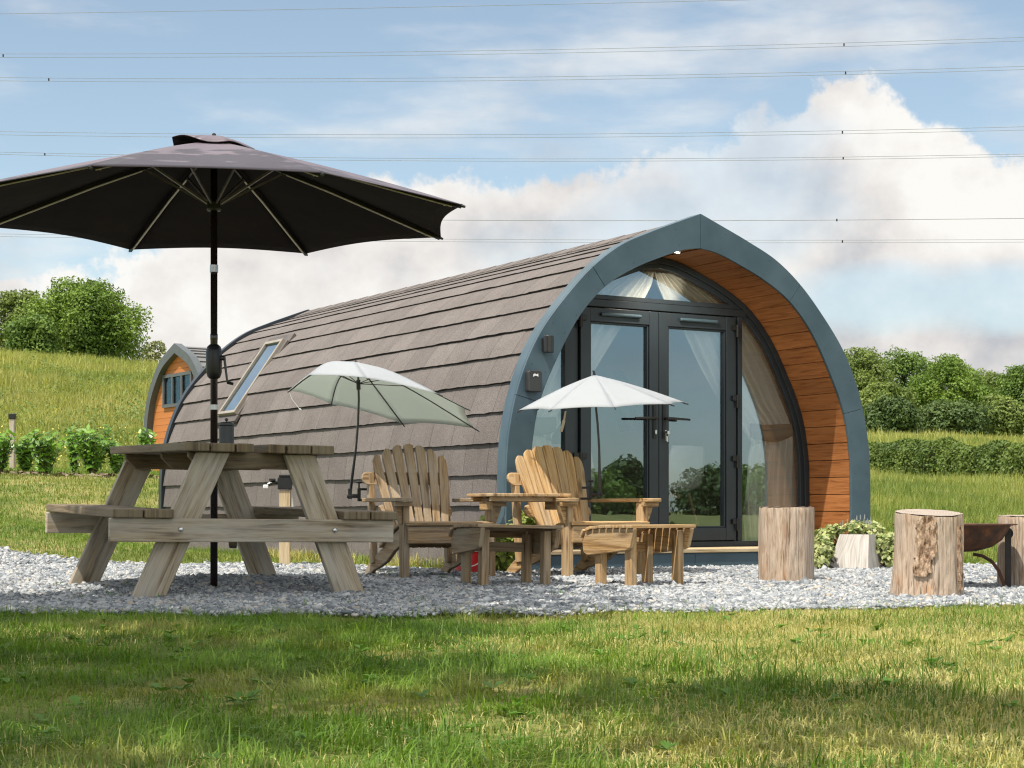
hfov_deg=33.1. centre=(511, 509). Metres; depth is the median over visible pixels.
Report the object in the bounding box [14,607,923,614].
lawn edging
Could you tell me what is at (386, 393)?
clamp umbrella
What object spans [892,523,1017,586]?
fire pit
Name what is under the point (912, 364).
tree
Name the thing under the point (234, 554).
mown grass
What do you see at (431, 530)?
adirondack chair
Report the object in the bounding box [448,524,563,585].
footstool
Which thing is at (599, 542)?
footstool
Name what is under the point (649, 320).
door
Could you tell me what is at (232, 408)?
roof window
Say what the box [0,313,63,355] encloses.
bush
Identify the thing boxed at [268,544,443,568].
straw tufts
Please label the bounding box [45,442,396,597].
picnic table
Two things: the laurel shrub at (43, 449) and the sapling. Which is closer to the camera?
the laurel shrub at (43, 449)
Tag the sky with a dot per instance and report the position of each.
(964, 299)
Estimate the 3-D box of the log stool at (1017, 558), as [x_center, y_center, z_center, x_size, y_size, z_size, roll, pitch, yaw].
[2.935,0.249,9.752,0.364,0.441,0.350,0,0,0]
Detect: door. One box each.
[573,307,658,524]
[659,312,739,540]
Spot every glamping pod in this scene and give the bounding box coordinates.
[143,343,221,470]
[158,214,869,569]
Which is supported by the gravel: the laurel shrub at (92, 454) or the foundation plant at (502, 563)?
the foundation plant at (502, 563)
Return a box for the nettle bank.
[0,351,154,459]
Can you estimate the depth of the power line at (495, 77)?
94.85 m
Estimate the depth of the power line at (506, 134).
94.85 m
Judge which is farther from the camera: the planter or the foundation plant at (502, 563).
the planter
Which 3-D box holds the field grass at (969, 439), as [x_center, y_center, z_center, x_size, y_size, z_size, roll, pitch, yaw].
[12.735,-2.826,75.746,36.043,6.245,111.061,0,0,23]
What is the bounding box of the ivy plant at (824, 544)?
[814,519,893,568]
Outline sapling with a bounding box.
[139,340,166,361]
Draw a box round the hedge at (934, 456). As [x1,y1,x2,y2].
[868,436,1023,478]
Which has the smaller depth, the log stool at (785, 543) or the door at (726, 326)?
the log stool at (785, 543)
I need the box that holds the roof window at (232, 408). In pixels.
[218,333,295,424]
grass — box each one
[0,347,160,470]
[0,453,1023,569]
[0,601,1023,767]
[867,425,1023,530]
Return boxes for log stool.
[758,507,814,580]
[890,509,963,595]
[997,515,1023,585]
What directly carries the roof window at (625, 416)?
in the glamping pod at (486, 346)
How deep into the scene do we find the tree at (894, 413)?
116.66 m
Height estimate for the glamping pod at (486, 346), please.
2.670 m
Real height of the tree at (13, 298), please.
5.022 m
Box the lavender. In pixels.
[840,514,871,533]
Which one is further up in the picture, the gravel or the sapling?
the sapling
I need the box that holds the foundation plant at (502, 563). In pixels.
[477,511,535,570]
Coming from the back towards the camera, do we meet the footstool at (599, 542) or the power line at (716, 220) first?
the power line at (716, 220)
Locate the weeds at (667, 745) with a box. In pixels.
[0,610,1023,759]
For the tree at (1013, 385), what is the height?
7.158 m
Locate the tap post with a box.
[263,474,293,564]
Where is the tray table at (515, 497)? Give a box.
[467,493,571,509]
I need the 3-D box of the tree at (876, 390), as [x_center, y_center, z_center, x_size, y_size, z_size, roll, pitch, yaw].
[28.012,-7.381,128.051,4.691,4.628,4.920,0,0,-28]
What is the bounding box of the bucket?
[452,551,477,571]
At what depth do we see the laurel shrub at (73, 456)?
25.19 m
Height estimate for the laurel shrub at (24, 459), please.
0.592 m
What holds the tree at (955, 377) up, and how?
on the ground at (148, 504)
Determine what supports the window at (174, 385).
in the glamping pod at (180, 367)
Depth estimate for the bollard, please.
26.96 m
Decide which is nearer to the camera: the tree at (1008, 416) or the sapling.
the sapling
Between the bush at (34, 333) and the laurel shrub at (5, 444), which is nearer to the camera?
the laurel shrub at (5, 444)
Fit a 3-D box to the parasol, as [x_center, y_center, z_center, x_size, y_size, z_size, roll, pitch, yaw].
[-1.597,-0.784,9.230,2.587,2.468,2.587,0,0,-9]
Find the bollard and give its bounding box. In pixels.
[8,413,15,467]
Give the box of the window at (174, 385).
[162,371,192,407]
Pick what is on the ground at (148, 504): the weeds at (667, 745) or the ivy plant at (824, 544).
the weeds at (667, 745)
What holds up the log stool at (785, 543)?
on the gravel
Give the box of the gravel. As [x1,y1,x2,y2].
[0,546,1023,618]
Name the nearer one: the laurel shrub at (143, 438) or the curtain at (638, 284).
the curtain at (638, 284)
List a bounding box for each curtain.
[532,271,653,448]
[653,272,795,540]
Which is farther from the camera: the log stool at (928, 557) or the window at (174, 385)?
the window at (174, 385)
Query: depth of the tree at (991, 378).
164.87 m
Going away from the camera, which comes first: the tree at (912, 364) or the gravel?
the gravel
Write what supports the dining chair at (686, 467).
on the glamping pod at (486, 346)
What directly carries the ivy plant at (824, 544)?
in the planter
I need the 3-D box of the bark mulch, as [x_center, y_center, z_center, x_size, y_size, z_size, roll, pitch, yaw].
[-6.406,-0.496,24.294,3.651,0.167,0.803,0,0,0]
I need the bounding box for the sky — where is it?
[0,0,1023,433]
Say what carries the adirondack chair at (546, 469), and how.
on the gravel
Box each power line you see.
[0,37,1023,57]
[0,66,1023,81]
[0,127,1010,137]
[0,152,1023,160]
[0,234,1023,242]
[8,0,731,13]
[477,218,1023,220]
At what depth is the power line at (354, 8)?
94.99 m
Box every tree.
[0,288,43,349]
[6,275,153,362]
[844,346,898,397]
[859,379,917,413]
[863,395,926,435]
[880,346,937,407]
[908,352,998,407]
[917,397,994,437]
[964,368,1006,399]
[977,393,1023,436]
[994,363,1023,405]
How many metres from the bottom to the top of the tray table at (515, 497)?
0.102 m
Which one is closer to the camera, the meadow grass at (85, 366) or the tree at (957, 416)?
the meadow grass at (85, 366)
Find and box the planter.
[830,534,884,567]
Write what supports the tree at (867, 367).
on the ground at (148, 504)
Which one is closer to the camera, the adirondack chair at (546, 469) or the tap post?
the adirondack chair at (546, 469)
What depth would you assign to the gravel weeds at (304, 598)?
8.29 m
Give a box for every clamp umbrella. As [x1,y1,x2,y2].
[287,361,479,500]
[517,370,687,499]
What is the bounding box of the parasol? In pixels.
[0,133,465,586]
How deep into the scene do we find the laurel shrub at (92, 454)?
24.91 m
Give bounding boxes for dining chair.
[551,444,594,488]
[625,445,703,525]
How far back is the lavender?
12.66 m
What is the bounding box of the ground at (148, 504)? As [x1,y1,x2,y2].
[0,390,1023,767]
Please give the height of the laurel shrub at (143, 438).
0.783 m
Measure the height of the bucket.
0.171 m
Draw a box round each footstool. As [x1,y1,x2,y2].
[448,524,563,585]
[579,524,695,585]
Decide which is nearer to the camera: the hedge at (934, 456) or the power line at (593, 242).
the hedge at (934, 456)
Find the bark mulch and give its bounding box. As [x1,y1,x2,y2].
[0,470,158,478]
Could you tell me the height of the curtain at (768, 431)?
2.142 m
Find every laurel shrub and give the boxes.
[0,429,15,471]
[13,433,38,470]
[24,428,67,473]
[63,429,83,471]
[67,424,112,472]
[105,438,124,473]
[137,427,157,470]
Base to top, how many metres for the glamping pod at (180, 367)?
2.670 m
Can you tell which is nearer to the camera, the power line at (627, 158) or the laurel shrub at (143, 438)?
the laurel shrub at (143, 438)
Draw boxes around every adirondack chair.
[361,444,507,577]
[507,445,660,576]
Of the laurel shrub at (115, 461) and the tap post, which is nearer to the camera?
the tap post
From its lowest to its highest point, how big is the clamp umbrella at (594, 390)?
0.866 m
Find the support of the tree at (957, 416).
on the ground at (148, 504)
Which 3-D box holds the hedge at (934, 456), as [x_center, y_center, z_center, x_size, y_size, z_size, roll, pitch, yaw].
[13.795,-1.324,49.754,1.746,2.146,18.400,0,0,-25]
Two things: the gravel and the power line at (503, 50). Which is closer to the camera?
the gravel
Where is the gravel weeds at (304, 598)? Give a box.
[3,564,771,604]

